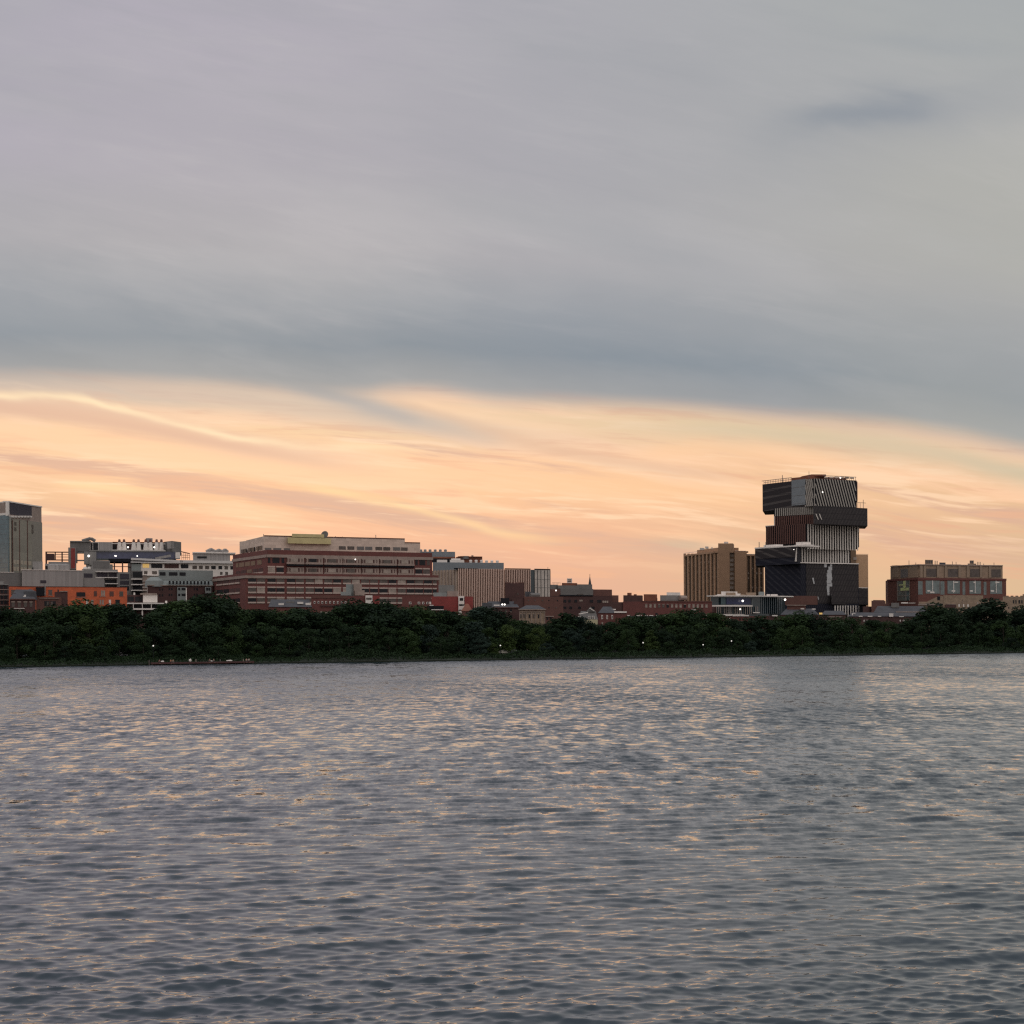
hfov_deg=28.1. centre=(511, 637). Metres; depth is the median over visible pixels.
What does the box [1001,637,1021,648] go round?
shrub
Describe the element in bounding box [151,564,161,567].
window
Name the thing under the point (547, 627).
broadleaf tree
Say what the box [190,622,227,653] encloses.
broadleaf tree
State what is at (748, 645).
shrub
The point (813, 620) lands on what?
broadleaf tree
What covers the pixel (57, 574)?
clad building
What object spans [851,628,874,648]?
broadleaf tree
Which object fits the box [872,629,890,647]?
broadleaf tree
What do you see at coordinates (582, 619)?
broadleaf tree
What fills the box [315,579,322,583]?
window
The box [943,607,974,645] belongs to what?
broadleaf tree
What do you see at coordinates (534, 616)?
stone house
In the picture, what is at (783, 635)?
broadleaf tree
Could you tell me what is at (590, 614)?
bay house
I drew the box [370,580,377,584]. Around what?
window
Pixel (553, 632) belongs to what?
broadleaf tree
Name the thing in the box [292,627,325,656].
broadleaf tree
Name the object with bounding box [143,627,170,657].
broadleaf tree
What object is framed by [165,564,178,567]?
window
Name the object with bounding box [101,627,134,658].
broadleaf tree
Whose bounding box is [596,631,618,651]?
broadleaf tree
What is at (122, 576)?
window
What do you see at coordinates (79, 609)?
broadleaf tree
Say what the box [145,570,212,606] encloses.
mansard building
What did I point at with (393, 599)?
window
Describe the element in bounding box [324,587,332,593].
window
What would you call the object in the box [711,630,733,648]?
broadleaf tree
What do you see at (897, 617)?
row house
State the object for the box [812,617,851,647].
broadleaf tree
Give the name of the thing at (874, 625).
broadleaf tree
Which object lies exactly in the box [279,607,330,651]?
broadleaf tree
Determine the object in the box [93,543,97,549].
window
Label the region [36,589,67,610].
brick house
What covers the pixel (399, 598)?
window
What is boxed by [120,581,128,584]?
window
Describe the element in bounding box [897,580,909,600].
tall window
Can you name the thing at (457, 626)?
broadleaf tree
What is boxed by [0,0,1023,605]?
sky
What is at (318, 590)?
window
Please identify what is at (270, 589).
window
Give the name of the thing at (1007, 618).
broadleaf tree
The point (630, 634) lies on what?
broadleaf tree
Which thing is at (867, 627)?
broadleaf tree
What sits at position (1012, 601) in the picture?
stone range
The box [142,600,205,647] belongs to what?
broadleaf tree
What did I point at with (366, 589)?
window
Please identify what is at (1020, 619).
broadleaf tree
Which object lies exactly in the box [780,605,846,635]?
row house
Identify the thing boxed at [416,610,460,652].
broadleaf tree
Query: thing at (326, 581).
window
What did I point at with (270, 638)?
broadleaf tree
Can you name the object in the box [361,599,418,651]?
broadleaf tree
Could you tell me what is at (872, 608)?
brick stub
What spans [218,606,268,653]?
broadleaf tree
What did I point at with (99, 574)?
window
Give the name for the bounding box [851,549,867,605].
apartment tower
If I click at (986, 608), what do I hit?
broadleaf tree
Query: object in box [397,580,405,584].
window
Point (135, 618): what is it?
broadleaf tree
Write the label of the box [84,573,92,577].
window
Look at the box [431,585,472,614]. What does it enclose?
row house
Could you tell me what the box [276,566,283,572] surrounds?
window
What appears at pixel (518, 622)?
broadleaf tree
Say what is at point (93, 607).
broadleaf tree
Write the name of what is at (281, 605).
row house
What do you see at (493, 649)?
shrub
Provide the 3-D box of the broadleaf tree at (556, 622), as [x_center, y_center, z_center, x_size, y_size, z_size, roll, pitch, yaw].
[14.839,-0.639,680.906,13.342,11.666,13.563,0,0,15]
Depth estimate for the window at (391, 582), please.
757.18 m
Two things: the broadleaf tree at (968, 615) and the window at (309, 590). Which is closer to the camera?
the window at (309, 590)
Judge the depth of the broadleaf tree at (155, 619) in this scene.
601.16 m
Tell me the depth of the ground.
631.16 m
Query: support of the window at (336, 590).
in the brick block at (268, 568)
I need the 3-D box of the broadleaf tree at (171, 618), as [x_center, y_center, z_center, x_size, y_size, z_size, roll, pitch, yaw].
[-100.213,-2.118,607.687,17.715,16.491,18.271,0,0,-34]
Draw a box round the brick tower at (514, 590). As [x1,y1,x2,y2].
[505,582,523,600]
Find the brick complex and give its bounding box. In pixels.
[550,578,618,617]
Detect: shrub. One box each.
[56,646,73,660]
[127,635,157,658]
[208,645,229,659]
[292,645,306,657]
[377,647,387,655]
[403,641,421,655]
[449,641,467,655]
[469,639,490,654]
[486,643,499,654]
[538,643,554,654]
[742,640,757,652]
[769,645,779,650]
[814,643,823,651]
[834,641,846,651]
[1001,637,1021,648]
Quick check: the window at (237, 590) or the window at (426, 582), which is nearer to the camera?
the window at (237, 590)
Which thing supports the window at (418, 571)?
in the brick block at (268, 568)
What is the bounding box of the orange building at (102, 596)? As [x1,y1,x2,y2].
[9,586,126,608]
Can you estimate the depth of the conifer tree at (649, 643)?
683.98 m
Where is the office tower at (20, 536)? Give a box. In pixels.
[0,501,41,572]
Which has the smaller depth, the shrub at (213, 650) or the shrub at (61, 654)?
the shrub at (61, 654)
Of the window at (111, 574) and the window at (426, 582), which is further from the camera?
the window at (111, 574)
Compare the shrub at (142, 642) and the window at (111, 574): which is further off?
the window at (111, 574)
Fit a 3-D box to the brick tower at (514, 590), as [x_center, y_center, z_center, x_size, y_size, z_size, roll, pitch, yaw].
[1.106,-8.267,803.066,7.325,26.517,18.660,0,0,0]
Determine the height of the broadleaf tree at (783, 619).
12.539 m
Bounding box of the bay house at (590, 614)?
[578,607,597,624]
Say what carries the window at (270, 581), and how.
in the brick block at (268, 568)
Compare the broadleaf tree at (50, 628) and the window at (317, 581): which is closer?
the broadleaf tree at (50, 628)
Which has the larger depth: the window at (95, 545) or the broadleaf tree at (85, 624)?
the window at (95, 545)
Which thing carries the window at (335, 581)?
in the brick block at (268, 568)
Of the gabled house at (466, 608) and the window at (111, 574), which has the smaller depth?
the gabled house at (466, 608)
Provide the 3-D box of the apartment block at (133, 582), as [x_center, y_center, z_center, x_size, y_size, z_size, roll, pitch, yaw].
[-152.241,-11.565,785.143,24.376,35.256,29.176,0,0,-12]
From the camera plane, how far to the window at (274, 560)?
739.01 m
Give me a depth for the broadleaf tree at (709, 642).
696.32 m
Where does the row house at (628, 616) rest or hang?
on the ground
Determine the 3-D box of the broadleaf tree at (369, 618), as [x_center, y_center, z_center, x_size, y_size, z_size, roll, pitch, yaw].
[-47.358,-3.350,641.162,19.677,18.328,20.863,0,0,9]
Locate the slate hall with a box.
[874,602,927,624]
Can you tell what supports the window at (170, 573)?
in the mansard building at (168, 585)
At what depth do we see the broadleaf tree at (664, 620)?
702.06 m
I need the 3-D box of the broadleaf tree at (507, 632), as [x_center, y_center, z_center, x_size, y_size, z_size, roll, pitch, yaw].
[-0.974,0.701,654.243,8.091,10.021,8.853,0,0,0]
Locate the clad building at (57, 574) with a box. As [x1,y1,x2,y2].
[0,561,103,586]
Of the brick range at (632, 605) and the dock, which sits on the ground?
the brick range at (632, 605)
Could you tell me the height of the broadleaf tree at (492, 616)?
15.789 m
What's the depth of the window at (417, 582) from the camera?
763.12 m
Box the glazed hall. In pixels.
[886,560,1006,605]
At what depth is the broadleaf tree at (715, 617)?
714.71 m
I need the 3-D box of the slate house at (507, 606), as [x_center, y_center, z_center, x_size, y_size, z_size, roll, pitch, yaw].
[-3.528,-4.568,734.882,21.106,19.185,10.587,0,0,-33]
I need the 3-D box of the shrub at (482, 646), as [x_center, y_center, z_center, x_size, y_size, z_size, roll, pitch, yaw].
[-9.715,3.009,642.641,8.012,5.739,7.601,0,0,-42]
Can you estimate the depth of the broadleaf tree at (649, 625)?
697.45 m
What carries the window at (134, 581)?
in the apartment block at (133, 582)
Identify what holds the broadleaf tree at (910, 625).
on the ground
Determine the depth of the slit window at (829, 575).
1092.85 m
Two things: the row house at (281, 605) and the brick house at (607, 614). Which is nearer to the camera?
the row house at (281, 605)
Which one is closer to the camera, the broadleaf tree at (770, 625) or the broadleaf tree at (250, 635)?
the broadleaf tree at (250, 635)
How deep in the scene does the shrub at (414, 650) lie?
627.78 m
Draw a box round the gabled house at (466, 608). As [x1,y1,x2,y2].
[460,603,491,614]
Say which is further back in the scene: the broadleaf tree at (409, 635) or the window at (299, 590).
the window at (299, 590)
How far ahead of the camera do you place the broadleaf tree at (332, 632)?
618.85 m
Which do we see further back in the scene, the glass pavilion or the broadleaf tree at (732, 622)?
the glass pavilion
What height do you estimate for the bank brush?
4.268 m
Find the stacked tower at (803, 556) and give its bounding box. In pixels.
[755,474,867,616]
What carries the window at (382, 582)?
in the brick block at (268, 568)
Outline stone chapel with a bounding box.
[918,595,1003,619]
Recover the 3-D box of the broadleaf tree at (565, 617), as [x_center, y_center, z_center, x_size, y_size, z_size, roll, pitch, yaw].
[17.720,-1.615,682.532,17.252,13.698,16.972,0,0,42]
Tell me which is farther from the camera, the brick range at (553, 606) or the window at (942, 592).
the window at (942, 592)
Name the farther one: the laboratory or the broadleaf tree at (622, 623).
the laboratory
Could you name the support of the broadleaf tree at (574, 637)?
on the ground
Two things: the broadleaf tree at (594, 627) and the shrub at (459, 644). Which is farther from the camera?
the broadleaf tree at (594, 627)
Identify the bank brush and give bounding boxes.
[0,644,1023,665]
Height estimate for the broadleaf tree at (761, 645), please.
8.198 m
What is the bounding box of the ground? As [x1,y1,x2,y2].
[0,645,1023,666]
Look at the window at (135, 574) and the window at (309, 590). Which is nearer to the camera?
the window at (309, 590)
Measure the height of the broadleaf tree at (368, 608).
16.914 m
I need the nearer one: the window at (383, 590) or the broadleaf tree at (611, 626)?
the broadleaf tree at (611, 626)
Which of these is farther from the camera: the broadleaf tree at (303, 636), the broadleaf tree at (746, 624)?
the broadleaf tree at (746, 624)
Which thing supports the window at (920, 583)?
in the glazed hall
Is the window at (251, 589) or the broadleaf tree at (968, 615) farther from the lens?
the broadleaf tree at (968, 615)
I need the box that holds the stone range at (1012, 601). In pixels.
[1003,594,1023,616]
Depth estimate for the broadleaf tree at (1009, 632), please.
773.23 m
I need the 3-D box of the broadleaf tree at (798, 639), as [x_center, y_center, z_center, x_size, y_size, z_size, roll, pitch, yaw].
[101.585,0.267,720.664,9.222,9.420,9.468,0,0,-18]
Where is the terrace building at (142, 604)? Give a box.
[127,593,166,628]
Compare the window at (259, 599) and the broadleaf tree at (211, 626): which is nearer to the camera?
the broadleaf tree at (211, 626)
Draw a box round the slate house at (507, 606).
[488,598,518,620]
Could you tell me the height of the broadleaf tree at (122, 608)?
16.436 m
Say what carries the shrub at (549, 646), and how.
on the ground
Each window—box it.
[76,592,84,596]
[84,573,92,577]
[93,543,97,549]
[97,572,107,576]
[105,580,116,582]
[109,572,117,576]
[120,574,128,578]
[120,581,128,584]
[133,572,141,577]
[133,580,141,583]
[133,585,141,589]
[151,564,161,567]
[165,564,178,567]
[169,572,177,575]
[216,581,222,585]
[235,588,239,593]
[248,579,255,582]
[248,586,255,592]
[248,597,255,602]
[257,579,264,582]
[257,586,264,592]
[257,597,264,602]
[267,579,275,583]
[267,587,275,592]
[268,566,274,572]
[272,558,279,562]
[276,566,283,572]
[276,579,284,583]
[276,587,284,592]
[287,579,294,583]
[287,587,294,593]
[296,579,303,583]
[296,587,303,593]
[306,579,313,583]
[306,587,313,593]
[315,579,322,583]
[315,587,322,593]
[324,579,332,583]
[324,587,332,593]
[333,579,340,583]
[333,587,340,593]
[343,580,350,583]
[361,580,368,583]
[362,587,368,593]
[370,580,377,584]
[370,587,377,593]
[379,580,387,584]
[379,587,387,593]
[380,597,387,603]
[388,580,396,584]
[388,588,396,593]
[388,597,396,603]
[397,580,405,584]
[397,588,405,593]
[397,597,401,603]
[406,580,414,584]
[406,588,414,593]
[415,568,422,574]
[415,580,422,584]
[415,588,422,593]
[423,568,429,574]
[424,580,431,584]
[424,588,431,593]
[824,564,831,594]
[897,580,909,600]
[918,581,922,594]
[940,581,944,594]
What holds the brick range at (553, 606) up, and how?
on the ground
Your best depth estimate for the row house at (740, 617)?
761.83 m
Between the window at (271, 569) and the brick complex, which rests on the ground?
the brick complex
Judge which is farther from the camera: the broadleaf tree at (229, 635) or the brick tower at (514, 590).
the brick tower at (514, 590)
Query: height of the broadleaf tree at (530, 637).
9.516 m
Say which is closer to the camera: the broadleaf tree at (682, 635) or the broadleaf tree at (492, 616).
the broadleaf tree at (492, 616)
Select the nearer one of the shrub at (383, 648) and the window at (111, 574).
the shrub at (383, 648)
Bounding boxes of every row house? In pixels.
[268,599,311,612]
[311,583,379,612]
[402,597,443,609]
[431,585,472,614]
[627,615,663,648]
[706,615,780,635]
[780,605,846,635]
[848,612,919,645]
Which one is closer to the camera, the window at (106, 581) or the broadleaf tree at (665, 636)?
the broadleaf tree at (665, 636)
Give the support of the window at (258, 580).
in the brick block at (268, 568)
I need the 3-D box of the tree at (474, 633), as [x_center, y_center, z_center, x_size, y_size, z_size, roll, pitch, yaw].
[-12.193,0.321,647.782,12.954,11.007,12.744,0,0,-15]
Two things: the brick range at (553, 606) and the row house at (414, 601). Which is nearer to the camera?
the row house at (414, 601)
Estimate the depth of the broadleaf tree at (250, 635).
604.93 m
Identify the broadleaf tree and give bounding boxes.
[0,606,34,650]
[0,610,13,626]
[0,624,33,658]
[11,612,50,657]
[17,626,48,658]
[23,604,84,647]
[24,610,62,648]
[34,622,75,658]
[48,598,108,656]
[56,625,89,656]
[74,604,123,645]
[74,616,103,656]
[85,606,136,652]
[87,603,142,650]
[92,618,120,654]
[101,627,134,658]
[119,612,150,653]
[122,629,152,657]
[140,612,176,651]
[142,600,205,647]
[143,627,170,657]
[145,603,202,648]
[161,623,191,657]
[169,590,240,648]
[178,619,214,656]
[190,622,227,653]
[198,598,249,650]
[215,625,251,656]
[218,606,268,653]
[236,627,266,656]
[243,609,286,652]
[250,608,302,654]
[254,626,287,655]
[271,608,291,627]
[271,608,311,652]
[273,628,303,655]
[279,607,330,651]
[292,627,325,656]
[306,611,346,647]
[316,628,342,654]
[324,606,365,649]
[328,598,386,648]
[333,625,365,654]
[357,602,402,651]
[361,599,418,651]
[382,605,430,647]
[397,627,421,653]
[402,605,443,646]
[402,605,444,652]
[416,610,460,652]
[418,624,444,652]
[436,611,465,636]
[439,611,469,651]
[454,615,489,652]
[470,606,516,647]
[480,627,501,652]
[495,617,526,649]
[497,624,519,651]
[514,620,544,650]
[525,626,550,652]
[533,623,561,649]
[544,618,568,650]
[545,628,566,650]
[550,612,587,650]
[561,628,584,650]
[568,616,597,643]
[583,622,608,650]
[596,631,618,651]
[601,621,626,649]
[606,616,644,650]
[614,628,639,651]
[627,612,663,650]
[639,614,677,649]
[656,628,676,650]
[661,609,707,648]
[669,606,717,649]
[673,625,698,649]
[693,627,716,650]
[695,612,738,646]
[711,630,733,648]
[713,618,751,647]
[729,617,763,647]
[748,615,784,649]
[749,629,770,650]
[765,616,799,648]
[768,627,795,649]
[784,610,817,648]
[788,625,815,648]
[799,612,832,647]
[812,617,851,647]
[839,617,874,647]
[851,623,873,645]
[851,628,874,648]
[855,620,889,645]
[872,620,906,646]
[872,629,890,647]
[891,617,920,647]
[907,611,945,642]
[919,602,965,646]
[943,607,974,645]
[958,597,1016,646]
[959,608,994,642]
[969,622,994,646]
[983,609,1011,646]
[987,620,1021,646]
[1004,605,1023,642]
[1013,605,1023,627]
[1015,624,1023,645]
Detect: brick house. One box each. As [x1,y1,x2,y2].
[0,581,8,610]
[10,589,36,616]
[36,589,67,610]
[598,607,626,630]
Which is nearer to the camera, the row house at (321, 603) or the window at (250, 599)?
the row house at (321, 603)
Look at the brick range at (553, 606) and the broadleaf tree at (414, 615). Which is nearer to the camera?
the broadleaf tree at (414, 615)
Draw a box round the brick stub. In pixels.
[863,600,884,611]
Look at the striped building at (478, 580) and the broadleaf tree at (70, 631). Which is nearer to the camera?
the broadleaf tree at (70, 631)
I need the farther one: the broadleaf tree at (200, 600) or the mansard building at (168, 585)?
the mansard building at (168, 585)
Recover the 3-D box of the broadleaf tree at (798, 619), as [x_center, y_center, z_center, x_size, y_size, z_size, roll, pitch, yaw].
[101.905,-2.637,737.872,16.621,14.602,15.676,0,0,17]
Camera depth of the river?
70.06 m
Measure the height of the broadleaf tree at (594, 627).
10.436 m
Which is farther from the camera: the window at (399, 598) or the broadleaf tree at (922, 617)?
the broadleaf tree at (922, 617)
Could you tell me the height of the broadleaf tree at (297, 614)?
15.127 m
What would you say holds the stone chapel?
on the ground
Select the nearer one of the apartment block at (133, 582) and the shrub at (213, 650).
the shrub at (213, 650)
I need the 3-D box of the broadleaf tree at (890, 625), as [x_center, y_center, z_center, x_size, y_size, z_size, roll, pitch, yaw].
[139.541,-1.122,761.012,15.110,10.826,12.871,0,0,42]
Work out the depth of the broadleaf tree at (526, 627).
671.76 m
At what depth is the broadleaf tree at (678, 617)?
704.98 m
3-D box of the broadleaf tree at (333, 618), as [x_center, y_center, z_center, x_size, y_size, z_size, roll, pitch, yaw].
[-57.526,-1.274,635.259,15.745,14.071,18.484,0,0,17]
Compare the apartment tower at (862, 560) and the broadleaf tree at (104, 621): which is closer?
the broadleaf tree at (104, 621)
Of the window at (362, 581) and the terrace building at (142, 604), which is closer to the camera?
the terrace building at (142, 604)
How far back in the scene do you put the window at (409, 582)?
761.26 m
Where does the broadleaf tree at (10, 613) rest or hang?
on the ground
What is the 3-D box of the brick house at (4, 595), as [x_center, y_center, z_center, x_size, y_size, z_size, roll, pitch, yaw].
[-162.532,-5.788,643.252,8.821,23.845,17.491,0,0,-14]
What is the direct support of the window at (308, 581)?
in the brick block at (268, 568)
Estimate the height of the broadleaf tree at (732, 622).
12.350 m
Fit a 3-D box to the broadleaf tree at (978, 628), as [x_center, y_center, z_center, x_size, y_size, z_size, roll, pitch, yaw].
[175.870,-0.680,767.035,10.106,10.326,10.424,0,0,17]
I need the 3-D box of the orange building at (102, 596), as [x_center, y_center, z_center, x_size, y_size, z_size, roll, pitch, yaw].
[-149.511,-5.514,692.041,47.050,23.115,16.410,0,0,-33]
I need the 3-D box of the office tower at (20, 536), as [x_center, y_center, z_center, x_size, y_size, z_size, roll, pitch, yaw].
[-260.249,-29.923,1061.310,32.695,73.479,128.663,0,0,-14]
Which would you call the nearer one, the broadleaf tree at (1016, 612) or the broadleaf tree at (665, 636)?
the broadleaf tree at (665, 636)
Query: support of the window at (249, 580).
in the brick block at (268, 568)
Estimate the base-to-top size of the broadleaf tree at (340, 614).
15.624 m
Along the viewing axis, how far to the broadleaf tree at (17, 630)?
566.58 m
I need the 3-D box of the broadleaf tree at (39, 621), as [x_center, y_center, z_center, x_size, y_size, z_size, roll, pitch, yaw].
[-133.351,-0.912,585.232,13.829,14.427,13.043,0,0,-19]
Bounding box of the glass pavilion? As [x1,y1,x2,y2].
[707,591,793,615]
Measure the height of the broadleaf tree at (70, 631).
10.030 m
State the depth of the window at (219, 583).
756.72 m
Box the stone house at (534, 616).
[518,605,545,625]
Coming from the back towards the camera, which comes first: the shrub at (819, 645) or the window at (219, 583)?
the window at (219, 583)
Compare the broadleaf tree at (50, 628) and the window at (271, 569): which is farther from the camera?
the window at (271, 569)
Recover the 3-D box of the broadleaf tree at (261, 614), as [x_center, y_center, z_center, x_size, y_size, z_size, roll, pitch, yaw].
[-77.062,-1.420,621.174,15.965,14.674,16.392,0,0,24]
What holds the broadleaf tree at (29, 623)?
on the ground
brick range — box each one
[512,592,562,624]
[610,592,711,618]
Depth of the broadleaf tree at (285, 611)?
637.60 m
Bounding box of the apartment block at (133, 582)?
[82,560,146,594]
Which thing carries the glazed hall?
on the ground
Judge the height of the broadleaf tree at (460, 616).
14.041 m
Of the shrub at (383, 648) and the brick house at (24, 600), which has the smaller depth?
the shrub at (383, 648)
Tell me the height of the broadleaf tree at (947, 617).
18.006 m
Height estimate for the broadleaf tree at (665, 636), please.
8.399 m
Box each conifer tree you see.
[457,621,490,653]
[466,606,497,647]
[640,630,660,650]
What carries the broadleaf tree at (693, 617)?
on the ground
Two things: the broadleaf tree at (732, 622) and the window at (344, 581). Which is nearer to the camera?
the broadleaf tree at (732, 622)
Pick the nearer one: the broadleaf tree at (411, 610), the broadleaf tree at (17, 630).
the broadleaf tree at (17, 630)
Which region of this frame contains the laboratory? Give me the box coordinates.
[45,537,189,573]
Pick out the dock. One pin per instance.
(195, 662)
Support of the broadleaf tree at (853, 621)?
on the ground
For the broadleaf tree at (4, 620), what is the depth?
576.61 m
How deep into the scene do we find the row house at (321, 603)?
690.51 m
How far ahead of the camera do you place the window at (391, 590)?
757.18 m
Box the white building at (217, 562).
[131,548,235,592]
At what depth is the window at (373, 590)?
752.85 m
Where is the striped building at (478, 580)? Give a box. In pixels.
[420,549,550,615]
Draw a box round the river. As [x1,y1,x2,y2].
[0,653,1023,1023]
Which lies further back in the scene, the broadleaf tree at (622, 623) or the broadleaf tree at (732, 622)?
the broadleaf tree at (732, 622)
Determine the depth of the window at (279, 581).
732.45 m
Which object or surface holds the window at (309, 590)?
in the brick block at (268, 568)
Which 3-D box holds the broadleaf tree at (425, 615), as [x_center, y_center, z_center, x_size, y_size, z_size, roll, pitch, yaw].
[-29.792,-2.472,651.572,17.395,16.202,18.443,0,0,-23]
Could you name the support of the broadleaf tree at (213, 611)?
on the ground
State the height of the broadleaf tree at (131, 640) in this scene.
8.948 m
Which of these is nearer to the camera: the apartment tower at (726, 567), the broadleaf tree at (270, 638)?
the broadleaf tree at (270, 638)
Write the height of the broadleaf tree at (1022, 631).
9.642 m
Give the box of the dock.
[149,659,253,664]
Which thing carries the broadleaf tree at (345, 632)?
on the ground
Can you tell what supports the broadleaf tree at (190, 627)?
on the ground
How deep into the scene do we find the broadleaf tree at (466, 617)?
661.67 m
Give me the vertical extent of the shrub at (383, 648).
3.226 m
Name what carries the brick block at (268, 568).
on the ground
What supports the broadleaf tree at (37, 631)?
on the ground
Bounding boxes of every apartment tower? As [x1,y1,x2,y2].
[683,542,763,600]
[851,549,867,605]
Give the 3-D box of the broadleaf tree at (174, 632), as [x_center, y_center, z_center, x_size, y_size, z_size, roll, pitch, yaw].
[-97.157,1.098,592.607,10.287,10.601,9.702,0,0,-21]
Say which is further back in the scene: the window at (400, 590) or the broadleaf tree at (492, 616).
the window at (400, 590)
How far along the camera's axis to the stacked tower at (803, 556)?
1108.65 m
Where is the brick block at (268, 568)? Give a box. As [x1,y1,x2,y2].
[212,531,438,610]
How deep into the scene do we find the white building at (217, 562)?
894.42 m
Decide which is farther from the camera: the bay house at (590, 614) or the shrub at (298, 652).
the bay house at (590, 614)
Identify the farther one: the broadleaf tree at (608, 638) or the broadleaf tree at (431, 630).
the broadleaf tree at (608, 638)
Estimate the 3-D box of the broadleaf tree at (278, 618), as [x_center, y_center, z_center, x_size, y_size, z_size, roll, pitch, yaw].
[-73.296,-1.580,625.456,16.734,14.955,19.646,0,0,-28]
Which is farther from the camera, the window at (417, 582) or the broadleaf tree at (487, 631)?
the window at (417, 582)
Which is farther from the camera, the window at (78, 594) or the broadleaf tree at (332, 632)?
the window at (78, 594)
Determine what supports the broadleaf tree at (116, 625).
on the ground
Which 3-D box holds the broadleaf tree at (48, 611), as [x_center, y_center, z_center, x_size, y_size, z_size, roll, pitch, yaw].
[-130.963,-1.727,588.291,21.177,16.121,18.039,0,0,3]
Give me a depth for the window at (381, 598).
754.96 m
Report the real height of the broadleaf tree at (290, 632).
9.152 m
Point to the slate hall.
(888, 607)
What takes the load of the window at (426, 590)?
in the brick block at (268, 568)
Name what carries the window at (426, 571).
in the brick block at (268, 568)
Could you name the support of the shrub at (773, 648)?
on the ground
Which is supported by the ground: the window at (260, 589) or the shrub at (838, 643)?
the shrub at (838, 643)

